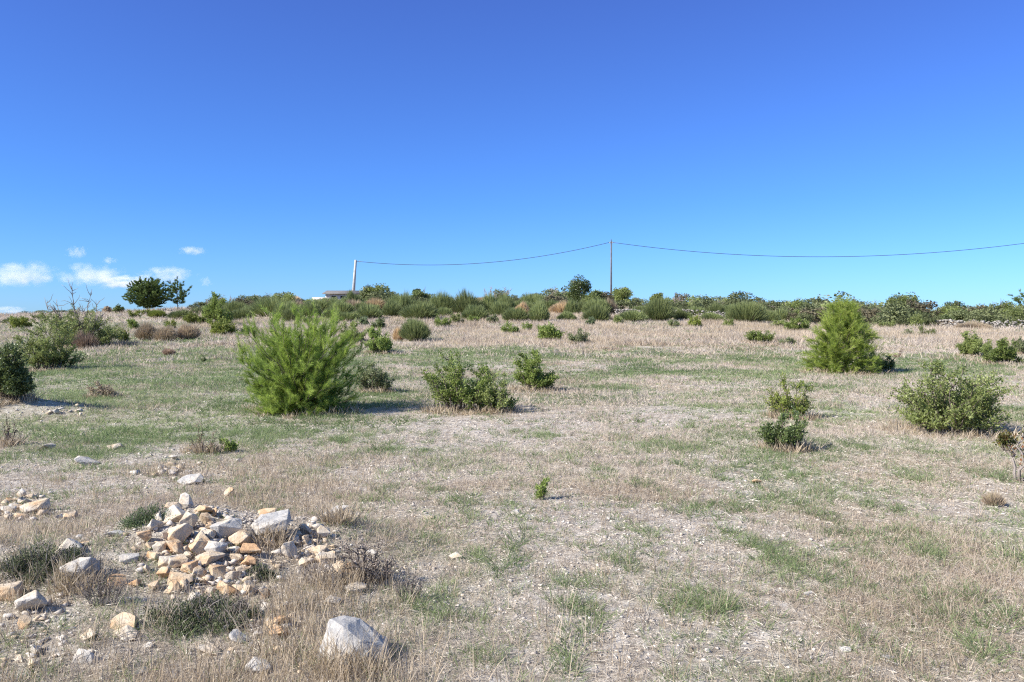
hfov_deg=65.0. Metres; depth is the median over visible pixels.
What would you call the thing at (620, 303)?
ridge shrub
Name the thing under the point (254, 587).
heap stone
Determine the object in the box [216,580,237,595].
heap stone
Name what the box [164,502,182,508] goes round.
heap stone
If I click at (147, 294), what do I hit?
tree
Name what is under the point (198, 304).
ridge shrub
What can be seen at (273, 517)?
limestone rock
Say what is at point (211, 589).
heap stone
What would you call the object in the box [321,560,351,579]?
limestone rock
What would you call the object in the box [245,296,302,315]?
broom bush
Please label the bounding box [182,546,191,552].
heap stone
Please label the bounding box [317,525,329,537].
heap stone
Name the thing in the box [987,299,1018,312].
ridge tree
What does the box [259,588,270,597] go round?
heap stone
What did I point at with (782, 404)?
leafy shrub
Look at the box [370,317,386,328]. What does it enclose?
leafy shrub
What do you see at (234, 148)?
sky
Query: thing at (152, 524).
heap stone
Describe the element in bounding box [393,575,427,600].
dead twigs
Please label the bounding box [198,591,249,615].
dead twigs
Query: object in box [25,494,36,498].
limestone rock
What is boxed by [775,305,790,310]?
ridge shrub
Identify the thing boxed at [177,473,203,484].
limestone rock
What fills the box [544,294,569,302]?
ridge shrub
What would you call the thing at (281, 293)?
ridge shrub
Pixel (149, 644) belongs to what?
limestone rock
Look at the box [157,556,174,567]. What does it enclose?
heap stone
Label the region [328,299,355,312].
broom bush
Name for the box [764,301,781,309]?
ridge shrub
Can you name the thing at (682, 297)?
ridge shrub
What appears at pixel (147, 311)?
leafy shrub
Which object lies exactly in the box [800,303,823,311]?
ridge shrub
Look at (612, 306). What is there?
dry bush
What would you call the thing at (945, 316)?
ridge shrub
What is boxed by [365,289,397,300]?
ridge shrub
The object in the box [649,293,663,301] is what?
ridge tree
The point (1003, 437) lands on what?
sapling
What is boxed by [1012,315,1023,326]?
ridge shrub
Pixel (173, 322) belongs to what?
leafy shrub
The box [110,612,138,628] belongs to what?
limestone rock
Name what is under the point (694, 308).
broom bush
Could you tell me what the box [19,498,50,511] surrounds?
limestone rock
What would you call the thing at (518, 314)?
broom bush
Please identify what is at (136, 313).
leafy shrub
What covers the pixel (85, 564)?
limestone rock
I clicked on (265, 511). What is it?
heap stone
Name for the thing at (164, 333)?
dry bush
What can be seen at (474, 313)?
broom bush
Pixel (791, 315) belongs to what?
ridge shrub
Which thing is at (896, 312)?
ridge shrub
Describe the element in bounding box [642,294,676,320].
broom bush
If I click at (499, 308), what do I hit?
broom bush
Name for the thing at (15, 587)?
limestone rock
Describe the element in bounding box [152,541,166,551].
heap stone
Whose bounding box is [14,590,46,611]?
limestone rock
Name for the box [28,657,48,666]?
limestone rock
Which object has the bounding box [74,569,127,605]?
dead twigs
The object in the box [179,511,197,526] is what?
heap stone
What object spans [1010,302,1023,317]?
ridge shrub
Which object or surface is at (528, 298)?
broom bush
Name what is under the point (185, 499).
heap stone
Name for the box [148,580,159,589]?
heap stone
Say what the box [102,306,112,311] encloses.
ridge tree
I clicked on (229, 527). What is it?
heap stone
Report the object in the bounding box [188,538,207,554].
heap stone
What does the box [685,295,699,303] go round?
ridge shrub
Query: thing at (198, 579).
heap stone
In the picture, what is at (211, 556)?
heap stone
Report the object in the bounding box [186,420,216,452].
weed
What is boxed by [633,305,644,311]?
broom bush
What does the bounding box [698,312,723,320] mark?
broom bush
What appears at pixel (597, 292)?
ridge tree
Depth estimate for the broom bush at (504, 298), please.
64.40 m
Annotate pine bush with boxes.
[229,298,372,415]
[796,293,896,373]
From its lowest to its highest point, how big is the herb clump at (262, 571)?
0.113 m
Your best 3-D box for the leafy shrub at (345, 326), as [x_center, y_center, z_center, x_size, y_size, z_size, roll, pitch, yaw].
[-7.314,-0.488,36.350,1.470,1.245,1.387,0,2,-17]
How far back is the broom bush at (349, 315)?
53.97 m
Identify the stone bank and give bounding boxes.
[935,319,1023,328]
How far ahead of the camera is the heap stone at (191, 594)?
4.36 m
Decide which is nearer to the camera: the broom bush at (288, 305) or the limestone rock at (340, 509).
the limestone rock at (340, 509)
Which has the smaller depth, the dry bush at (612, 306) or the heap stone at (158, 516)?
the heap stone at (158, 516)
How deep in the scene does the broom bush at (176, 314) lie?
64.00 m
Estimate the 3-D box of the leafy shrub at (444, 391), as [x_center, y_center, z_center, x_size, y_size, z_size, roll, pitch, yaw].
[-0.871,0.702,14.292,1.545,1.184,1.193,0,1,0]
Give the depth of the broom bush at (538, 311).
52.73 m
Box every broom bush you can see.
[1,317,20,323]
[147,309,166,317]
[166,308,190,318]
[221,299,238,312]
[225,301,248,311]
[232,307,253,319]
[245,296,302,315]
[253,307,264,316]
[272,300,296,318]
[282,307,297,321]
[300,299,322,316]
[314,298,328,311]
[323,306,339,319]
[326,297,348,306]
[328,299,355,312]
[336,310,361,320]
[343,289,363,301]
[343,298,361,306]
[354,301,372,309]
[354,302,383,318]
[382,298,401,316]
[386,288,413,303]
[395,293,412,306]
[397,317,431,340]
[398,301,439,318]
[409,299,422,304]
[427,289,456,311]
[437,307,453,315]
[449,288,484,313]
[460,309,488,318]
[462,302,488,316]
[479,292,497,312]
[488,300,511,315]
[498,292,514,307]
[500,306,527,321]
[517,301,534,308]
[519,292,544,303]
[527,299,550,321]
[541,298,554,309]
[556,310,576,319]
[563,299,580,313]
[576,299,587,312]
[580,297,612,312]
[580,304,611,320]
[615,308,648,321]
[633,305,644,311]
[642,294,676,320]
[673,309,692,319]
[686,305,708,315]
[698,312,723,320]
[707,302,725,315]
[721,300,769,321]
[760,310,781,321]
[775,308,790,320]
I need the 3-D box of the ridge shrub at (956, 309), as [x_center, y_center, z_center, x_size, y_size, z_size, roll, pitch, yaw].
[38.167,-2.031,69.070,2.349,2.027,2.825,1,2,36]
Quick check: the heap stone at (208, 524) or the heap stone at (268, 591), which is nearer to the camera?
the heap stone at (268, 591)
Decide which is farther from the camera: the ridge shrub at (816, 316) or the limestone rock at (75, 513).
the ridge shrub at (816, 316)
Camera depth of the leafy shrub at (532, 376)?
18.11 m
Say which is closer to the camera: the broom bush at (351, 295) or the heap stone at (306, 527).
the heap stone at (306, 527)
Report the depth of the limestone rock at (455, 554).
5.34 m
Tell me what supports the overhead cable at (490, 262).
hanging from the utility pole at (354, 276)
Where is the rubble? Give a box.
[0,404,340,676]
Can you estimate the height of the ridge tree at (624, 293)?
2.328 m
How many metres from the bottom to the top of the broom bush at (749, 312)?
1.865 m
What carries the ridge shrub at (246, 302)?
on the ground at (614, 604)
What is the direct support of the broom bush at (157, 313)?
on the ground at (614, 604)
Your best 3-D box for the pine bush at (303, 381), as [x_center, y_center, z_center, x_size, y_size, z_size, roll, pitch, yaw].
[-3.652,0.336,14.089,2.496,2.298,2.347,0,1,0]
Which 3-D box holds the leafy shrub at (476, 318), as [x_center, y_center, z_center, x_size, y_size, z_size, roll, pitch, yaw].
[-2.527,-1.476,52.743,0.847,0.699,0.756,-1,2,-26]
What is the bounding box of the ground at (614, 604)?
[0,308,1023,681]
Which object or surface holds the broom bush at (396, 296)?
on the ground at (614, 604)
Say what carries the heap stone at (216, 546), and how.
on the ground at (614, 604)
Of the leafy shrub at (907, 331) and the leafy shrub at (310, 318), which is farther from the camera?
the leafy shrub at (310, 318)
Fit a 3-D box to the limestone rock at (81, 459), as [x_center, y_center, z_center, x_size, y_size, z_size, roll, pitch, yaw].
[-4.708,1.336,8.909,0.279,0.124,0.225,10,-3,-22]
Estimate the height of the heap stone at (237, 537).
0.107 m
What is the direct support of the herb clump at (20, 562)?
on the ground at (614, 604)
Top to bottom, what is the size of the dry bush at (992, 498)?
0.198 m
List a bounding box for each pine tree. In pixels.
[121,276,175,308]
[165,276,192,309]
[1002,288,1023,310]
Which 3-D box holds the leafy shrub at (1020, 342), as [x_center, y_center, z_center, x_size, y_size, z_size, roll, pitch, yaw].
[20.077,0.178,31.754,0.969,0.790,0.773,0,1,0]
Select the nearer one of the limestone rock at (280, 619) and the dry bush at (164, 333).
the limestone rock at (280, 619)
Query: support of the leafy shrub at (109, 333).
on the ground at (614, 604)
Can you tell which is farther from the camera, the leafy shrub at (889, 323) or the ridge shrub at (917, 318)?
the ridge shrub at (917, 318)
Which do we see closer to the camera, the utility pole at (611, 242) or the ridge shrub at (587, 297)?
the ridge shrub at (587, 297)
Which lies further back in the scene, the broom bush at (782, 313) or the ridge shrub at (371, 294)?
the ridge shrub at (371, 294)
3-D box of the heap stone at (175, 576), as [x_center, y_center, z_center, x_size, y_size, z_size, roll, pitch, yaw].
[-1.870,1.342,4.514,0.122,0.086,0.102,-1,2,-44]
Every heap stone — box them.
[128,579,141,586]
[136,530,151,541]
[143,565,149,573]
[146,542,154,547]
[146,551,161,559]
[147,519,163,530]
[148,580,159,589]
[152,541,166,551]
[153,511,161,520]
[156,566,169,577]
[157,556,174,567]
[162,505,185,523]
[162,532,167,539]
[163,581,179,593]
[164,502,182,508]
[166,523,192,543]
[166,539,183,553]
[167,554,187,567]
[167,571,192,584]
[179,492,193,507]
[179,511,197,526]
[180,560,197,573]
[180,578,187,590]
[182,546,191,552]
[183,551,191,559]
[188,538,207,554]
[188,591,200,598]
[192,530,208,542]
[192,565,206,577]
[195,505,212,512]
[195,550,224,566]
[195,577,206,584]
[199,513,213,524]
[203,529,215,538]
[204,540,227,552]
[205,521,213,528]
[205,587,214,593]
[209,564,225,579]
[210,518,242,538]
[212,507,216,516]
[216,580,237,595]
[224,571,241,579]
[227,546,239,553]
[228,529,250,545]
[230,553,243,561]
[232,584,250,596]
[235,565,249,570]
[240,543,261,553]
[240,555,257,564]
[244,580,257,593]
[258,508,276,515]
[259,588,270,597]
[281,541,297,558]
[293,530,302,536]
[298,523,312,533]
[299,557,309,566]
[302,535,309,543]
[308,545,326,552]
[316,552,335,563]
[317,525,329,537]
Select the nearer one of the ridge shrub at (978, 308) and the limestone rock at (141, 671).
the limestone rock at (141, 671)
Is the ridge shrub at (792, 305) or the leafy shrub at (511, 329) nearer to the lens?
the leafy shrub at (511, 329)
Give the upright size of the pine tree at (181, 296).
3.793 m
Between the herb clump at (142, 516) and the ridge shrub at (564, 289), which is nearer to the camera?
the herb clump at (142, 516)
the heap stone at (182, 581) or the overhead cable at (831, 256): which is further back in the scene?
the overhead cable at (831, 256)
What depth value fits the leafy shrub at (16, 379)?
13.10 m
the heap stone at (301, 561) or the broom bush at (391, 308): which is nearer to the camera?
the heap stone at (301, 561)
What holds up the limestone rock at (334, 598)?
on the ground at (614, 604)
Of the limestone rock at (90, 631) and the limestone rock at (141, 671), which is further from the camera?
the limestone rock at (90, 631)
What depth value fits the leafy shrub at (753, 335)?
37.38 m
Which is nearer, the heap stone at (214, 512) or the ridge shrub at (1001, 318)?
the heap stone at (214, 512)
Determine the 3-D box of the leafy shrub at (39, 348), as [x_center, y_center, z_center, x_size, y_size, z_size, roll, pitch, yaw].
[-14.362,0.029,24.921,2.084,1.851,1.760,-1,2,-42]
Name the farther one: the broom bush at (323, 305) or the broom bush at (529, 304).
the broom bush at (323, 305)
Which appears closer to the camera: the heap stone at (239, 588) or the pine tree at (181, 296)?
the heap stone at (239, 588)
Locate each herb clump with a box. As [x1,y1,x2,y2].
[0,538,91,587]
[116,498,176,529]
[139,582,260,639]
[245,561,279,581]
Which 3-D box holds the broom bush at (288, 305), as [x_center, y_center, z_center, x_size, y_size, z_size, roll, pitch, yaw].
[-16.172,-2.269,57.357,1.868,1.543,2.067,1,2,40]
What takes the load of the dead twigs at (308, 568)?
on the ground at (614, 604)
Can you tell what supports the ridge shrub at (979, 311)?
on the ground at (614, 604)
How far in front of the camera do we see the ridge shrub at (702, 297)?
91.75 m
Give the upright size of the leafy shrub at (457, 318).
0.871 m
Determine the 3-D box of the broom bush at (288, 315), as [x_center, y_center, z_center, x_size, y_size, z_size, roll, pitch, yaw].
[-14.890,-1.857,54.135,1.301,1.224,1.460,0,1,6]
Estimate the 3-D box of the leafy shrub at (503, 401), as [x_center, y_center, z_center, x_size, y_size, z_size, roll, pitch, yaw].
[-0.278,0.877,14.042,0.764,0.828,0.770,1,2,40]
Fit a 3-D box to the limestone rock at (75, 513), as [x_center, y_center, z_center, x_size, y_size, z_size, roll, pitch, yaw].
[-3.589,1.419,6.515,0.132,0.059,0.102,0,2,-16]
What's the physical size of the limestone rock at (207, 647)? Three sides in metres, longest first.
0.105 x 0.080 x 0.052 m
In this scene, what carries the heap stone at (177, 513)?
on the ground at (614, 604)
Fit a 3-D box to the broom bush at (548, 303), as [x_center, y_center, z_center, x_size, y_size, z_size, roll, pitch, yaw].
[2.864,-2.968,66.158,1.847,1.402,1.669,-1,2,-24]
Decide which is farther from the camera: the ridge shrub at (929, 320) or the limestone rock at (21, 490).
the ridge shrub at (929, 320)
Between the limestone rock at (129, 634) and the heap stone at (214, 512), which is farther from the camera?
the heap stone at (214, 512)
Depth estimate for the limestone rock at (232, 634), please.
3.91 m
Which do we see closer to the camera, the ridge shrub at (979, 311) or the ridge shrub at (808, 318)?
the ridge shrub at (808, 318)
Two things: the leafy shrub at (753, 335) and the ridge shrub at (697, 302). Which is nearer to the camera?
the leafy shrub at (753, 335)
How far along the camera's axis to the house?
117.87 m
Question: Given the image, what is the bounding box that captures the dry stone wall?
[614,309,725,316]
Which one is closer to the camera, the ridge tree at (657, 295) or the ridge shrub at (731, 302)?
the ridge shrub at (731, 302)
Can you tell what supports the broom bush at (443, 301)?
on the ground at (614, 604)
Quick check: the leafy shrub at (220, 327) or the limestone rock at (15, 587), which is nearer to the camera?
the limestone rock at (15, 587)
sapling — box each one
[45,281,105,345]
[992,429,1019,451]
[998,425,1023,480]
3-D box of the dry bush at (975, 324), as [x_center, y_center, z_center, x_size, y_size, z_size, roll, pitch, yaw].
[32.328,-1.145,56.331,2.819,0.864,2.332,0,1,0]
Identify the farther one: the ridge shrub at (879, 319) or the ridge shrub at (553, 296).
the ridge shrub at (553, 296)
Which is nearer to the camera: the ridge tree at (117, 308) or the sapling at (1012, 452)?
the sapling at (1012, 452)
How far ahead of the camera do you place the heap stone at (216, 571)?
4.64 m
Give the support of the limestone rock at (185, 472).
on the ground at (614, 604)
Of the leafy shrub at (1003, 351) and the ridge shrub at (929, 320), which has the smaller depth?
the leafy shrub at (1003, 351)
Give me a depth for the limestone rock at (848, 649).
3.84 m
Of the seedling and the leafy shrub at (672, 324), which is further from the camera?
the leafy shrub at (672, 324)
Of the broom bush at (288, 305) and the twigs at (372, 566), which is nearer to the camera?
the twigs at (372, 566)
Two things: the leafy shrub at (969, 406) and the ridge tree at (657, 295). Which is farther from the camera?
the ridge tree at (657, 295)
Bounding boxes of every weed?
[0,415,21,442]
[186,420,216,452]
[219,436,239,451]
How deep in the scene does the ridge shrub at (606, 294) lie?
82.02 m
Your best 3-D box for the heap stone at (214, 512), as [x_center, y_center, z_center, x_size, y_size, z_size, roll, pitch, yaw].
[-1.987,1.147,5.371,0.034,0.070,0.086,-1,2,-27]
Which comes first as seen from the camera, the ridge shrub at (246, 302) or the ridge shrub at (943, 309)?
the ridge shrub at (246, 302)
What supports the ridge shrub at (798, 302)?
on the ground at (614, 604)
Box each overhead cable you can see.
[359,242,609,264]
[613,242,1023,256]
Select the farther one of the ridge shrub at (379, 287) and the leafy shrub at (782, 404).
the ridge shrub at (379, 287)
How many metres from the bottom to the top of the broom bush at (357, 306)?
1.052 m
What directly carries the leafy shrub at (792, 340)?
on the ground at (614, 604)
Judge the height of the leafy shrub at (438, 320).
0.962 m
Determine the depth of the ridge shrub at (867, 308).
77.25 m
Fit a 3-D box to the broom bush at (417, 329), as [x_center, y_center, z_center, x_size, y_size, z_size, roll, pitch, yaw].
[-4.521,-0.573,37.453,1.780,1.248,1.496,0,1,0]
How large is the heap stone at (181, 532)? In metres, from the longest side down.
0.194 x 0.135 x 0.123 m
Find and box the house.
[322,291,359,300]
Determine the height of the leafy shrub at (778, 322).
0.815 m
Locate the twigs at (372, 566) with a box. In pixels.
[333,539,397,584]
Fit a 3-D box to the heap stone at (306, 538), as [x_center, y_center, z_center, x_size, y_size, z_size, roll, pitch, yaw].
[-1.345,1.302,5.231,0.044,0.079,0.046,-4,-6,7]
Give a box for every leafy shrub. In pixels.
[0,341,36,400]
[7,314,32,328]
[11,312,87,368]
[30,312,46,320]
[45,304,132,346]
[115,327,131,341]
[126,319,141,328]
[127,309,141,317]
[139,308,150,315]
[164,319,176,326]
[181,310,208,323]
[201,291,233,323]
[207,315,239,335]
[238,324,252,332]
[303,315,313,322]
[335,317,366,340]
[351,360,396,391]
[358,315,368,325]
[362,326,393,352]
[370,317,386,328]
[421,348,500,412]
[434,313,451,326]
[450,312,464,322]
[467,315,479,321]
[473,368,519,412]
[487,314,498,322]
[499,321,520,332]
[511,348,558,389]
[520,321,532,329]
[535,321,566,339]
[567,327,590,341]
[584,316,595,324]
[612,315,623,323]
[667,318,679,326]
[687,315,701,326]
[723,318,734,325]
[744,329,776,341]
[753,403,807,449]
[763,372,815,418]
[770,318,787,326]
[777,336,796,343]
[780,316,809,329]
[878,319,894,327]
[879,356,894,370]
[886,358,1020,433]
[901,328,915,334]
[917,325,936,335]
[955,328,982,355]
[979,336,1023,362]
[982,339,993,352]
[1010,336,1023,352]
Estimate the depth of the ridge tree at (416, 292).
83.39 m
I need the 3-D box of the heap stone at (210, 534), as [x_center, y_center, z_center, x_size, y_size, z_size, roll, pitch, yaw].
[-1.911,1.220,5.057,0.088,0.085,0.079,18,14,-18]
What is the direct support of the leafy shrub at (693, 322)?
on the ground at (614, 604)
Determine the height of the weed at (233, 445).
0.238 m
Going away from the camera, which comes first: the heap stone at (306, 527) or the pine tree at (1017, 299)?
the heap stone at (306, 527)
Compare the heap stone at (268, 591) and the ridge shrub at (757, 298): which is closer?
the heap stone at (268, 591)
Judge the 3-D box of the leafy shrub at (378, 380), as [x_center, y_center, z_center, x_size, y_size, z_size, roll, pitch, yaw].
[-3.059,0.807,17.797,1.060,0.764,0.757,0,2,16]
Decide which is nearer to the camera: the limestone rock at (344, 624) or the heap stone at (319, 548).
the limestone rock at (344, 624)
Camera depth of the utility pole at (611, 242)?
124.67 m
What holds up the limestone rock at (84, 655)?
on the ground at (614, 604)
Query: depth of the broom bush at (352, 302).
66.43 m
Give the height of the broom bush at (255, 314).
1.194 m
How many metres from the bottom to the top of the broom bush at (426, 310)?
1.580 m
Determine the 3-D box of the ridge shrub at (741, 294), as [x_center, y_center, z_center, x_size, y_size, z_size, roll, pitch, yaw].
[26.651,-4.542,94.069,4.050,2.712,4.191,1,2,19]
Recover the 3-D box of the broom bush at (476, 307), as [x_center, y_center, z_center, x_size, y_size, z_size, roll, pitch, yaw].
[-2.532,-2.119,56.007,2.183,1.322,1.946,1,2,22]
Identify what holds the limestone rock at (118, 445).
on the ground at (614, 604)
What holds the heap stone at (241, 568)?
on the ground at (614, 604)
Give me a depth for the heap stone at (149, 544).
4.85 m
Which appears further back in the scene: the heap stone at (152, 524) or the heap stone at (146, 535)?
the heap stone at (152, 524)
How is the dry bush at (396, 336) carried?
on the ground at (614, 604)
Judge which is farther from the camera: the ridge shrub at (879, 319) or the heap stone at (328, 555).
the ridge shrub at (879, 319)
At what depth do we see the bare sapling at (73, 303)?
36.87 m
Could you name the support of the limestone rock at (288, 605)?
on the ground at (614, 604)
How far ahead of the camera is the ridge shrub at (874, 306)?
81.01 m
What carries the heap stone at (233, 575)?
on the ground at (614, 604)
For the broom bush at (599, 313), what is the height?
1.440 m
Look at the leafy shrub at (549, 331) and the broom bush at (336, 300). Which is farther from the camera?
the broom bush at (336, 300)
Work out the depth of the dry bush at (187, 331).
40.22 m
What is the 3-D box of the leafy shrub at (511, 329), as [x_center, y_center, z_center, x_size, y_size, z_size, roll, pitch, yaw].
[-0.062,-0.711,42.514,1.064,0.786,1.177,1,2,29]
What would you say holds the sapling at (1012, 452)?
on the ground at (614, 604)
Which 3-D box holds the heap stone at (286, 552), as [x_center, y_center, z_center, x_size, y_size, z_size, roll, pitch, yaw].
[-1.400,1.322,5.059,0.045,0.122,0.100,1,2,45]
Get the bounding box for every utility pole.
[352,260,358,290]
[610,239,612,292]
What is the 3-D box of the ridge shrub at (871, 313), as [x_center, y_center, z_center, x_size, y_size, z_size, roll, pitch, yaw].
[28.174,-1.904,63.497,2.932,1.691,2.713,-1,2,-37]
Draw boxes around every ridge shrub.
[191,307,202,314]
[192,301,205,308]
[236,297,255,306]
[248,294,260,301]
[271,291,294,299]
[281,292,296,304]
[365,283,392,298]
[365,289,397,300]
[382,291,392,301]
[493,288,507,296]
[540,288,557,297]
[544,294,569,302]
[548,285,567,298]
[554,290,567,299]
[580,291,602,301]
[599,291,614,301]
[613,299,632,311]
[632,298,648,306]
[673,292,690,302]
[674,301,687,307]
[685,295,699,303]
[688,294,711,305]
[690,298,704,309]
[695,299,722,310]
[712,296,726,302]
[724,298,747,304]
[727,291,755,302]
[741,297,763,303]
[759,301,769,309]
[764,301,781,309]
[775,300,786,306]
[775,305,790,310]
[779,300,797,308]
[786,311,797,320]
[791,298,806,307]
[795,307,824,322]
[798,311,814,323]
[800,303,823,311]
[803,297,829,305]
[814,290,863,304]
[819,301,836,312]
[855,299,870,306]
[856,315,869,323]
[857,305,878,316]
[857,307,880,323]
[864,303,883,311]
[869,312,888,325]
[877,300,918,327]
[881,292,926,311]
[885,301,911,315]
[895,315,913,327]
[903,299,939,316]
[907,313,925,325]
[915,311,940,326]
[937,313,954,319]
[938,304,962,315]
[941,309,972,320]
[942,306,967,319]
[958,305,991,313]
[963,312,990,324]
[970,306,1005,321]
[974,303,999,314]
[990,315,1017,326]
[1002,305,1023,325]
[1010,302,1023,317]
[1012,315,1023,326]
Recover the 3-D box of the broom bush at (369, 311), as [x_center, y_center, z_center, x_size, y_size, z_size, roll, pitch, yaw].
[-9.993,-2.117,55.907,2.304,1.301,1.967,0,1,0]
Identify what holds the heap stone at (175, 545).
on the ground at (614, 604)
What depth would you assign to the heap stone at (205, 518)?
5.21 m
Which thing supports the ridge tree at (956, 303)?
on the ground at (614, 604)
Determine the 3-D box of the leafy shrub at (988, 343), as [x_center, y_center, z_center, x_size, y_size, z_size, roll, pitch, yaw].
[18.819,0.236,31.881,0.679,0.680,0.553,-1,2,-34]
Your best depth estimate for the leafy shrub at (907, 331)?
45.56 m
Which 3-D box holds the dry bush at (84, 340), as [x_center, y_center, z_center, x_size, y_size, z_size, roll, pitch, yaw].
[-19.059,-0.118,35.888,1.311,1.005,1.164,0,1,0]
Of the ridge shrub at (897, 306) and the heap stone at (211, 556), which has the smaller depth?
the heap stone at (211, 556)
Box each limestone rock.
[0,581,22,600]
[1,504,14,512]
[14,513,27,517]
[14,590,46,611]
[16,488,26,496]
[17,615,31,629]
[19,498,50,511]
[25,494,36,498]
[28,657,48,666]
[29,645,41,653]
[41,443,55,448]
[52,538,82,556]
[59,557,99,580]
[62,511,77,519]
[72,648,95,664]
[74,456,100,465]
[80,628,97,640]
[104,530,124,536]
[107,443,122,448]
[107,574,126,586]
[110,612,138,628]
[114,625,139,640]
[119,553,139,563]
[133,666,146,675]
[144,642,152,647]
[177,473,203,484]
[180,470,190,474]
[198,643,219,655]
[224,487,233,495]
[229,629,250,642]
[245,656,270,673]
[251,509,290,534]
[260,602,274,611]
[267,615,289,625]
[269,624,290,637]
[277,601,296,610]
[318,615,388,667]
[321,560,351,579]
[323,595,340,603]
[325,505,348,515]
[345,582,365,593]
[449,552,461,557]
[840,646,851,651]
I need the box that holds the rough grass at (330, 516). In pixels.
[0,338,1023,681]
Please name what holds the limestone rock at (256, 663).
on the ground at (614, 604)
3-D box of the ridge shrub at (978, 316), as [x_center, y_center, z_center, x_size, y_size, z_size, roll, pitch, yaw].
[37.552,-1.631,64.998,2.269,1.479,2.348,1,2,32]
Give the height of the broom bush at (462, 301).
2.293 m
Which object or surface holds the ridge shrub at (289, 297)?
on the ground at (614, 604)
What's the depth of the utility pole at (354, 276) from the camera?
127.64 m
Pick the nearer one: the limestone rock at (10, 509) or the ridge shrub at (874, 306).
the limestone rock at (10, 509)
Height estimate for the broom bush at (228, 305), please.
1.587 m
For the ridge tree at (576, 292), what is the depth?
79.36 m
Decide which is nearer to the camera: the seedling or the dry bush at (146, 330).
the seedling
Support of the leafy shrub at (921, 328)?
on the ground at (614, 604)
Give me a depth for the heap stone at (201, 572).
4.61 m
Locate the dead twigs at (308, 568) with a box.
[300,557,343,587]
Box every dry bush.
[71,329,99,348]
[86,380,116,395]
[134,321,157,340]
[151,324,179,340]
[161,348,175,354]
[176,323,201,338]
[363,297,385,309]
[391,325,403,340]
[515,300,530,312]
[548,299,567,313]
[605,297,617,314]
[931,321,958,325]
[954,320,992,329]
[979,490,1007,506]
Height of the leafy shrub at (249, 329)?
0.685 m
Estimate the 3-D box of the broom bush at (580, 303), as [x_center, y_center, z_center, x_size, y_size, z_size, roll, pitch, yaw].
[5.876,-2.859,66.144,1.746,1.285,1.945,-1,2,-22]
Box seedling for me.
[533,476,549,499]
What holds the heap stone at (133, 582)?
on the ground at (614, 604)
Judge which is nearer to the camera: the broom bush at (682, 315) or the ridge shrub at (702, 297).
the broom bush at (682, 315)
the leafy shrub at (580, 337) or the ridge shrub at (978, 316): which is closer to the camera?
the leafy shrub at (580, 337)
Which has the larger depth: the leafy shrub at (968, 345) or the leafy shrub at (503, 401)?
the leafy shrub at (968, 345)
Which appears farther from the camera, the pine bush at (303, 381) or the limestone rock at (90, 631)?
the pine bush at (303, 381)
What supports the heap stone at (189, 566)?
on the ground at (614, 604)
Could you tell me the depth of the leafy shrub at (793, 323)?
48.60 m
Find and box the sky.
[0,0,1023,314]
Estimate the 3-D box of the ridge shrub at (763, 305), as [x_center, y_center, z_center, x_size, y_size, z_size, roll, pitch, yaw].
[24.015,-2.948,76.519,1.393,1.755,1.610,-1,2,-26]
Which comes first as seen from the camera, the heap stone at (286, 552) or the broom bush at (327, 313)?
the heap stone at (286, 552)
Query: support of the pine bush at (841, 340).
on the ground at (614, 604)
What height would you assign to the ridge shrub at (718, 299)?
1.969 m
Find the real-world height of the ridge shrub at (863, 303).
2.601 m
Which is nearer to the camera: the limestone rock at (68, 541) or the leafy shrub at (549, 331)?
the limestone rock at (68, 541)
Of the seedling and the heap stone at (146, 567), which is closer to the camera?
the heap stone at (146, 567)
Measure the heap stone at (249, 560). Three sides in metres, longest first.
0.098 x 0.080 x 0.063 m
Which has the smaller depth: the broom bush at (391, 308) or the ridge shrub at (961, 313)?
the broom bush at (391, 308)
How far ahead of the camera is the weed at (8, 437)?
10.12 m
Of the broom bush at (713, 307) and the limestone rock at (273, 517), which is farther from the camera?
the broom bush at (713, 307)
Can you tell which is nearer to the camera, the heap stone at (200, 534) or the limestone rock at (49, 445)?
the heap stone at (200, 534)
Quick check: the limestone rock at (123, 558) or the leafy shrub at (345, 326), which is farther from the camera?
the leafy shrub at (345, 326)
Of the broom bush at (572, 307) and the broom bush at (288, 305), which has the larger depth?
the broom bush at (572, 307)
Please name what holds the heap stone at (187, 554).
on the ground at (614, 604)
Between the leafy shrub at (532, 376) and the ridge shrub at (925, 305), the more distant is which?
the ridge shrub at (925, 305)
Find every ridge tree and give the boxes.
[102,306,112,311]
[112,303,124,312]
[359,285,378,300]
[411,288,430,299]
[565,274,591,302]
[588,289,605,300]
[611,287,633,306]
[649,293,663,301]
[881,294,909,308]
[942,300,966,308]
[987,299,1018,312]
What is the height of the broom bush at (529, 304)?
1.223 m
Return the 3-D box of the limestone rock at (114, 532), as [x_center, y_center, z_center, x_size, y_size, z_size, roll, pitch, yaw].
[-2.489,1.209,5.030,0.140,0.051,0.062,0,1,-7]
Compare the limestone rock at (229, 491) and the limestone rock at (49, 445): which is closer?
the limestone rock at (229, 491)
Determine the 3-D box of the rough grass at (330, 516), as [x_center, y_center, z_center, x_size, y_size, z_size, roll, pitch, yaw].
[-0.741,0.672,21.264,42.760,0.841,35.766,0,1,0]
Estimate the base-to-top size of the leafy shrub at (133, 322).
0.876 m
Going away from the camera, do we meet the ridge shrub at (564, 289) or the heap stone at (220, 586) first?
the heap stone at (220, 586)
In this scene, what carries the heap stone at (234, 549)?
on the ground at (614, 604)

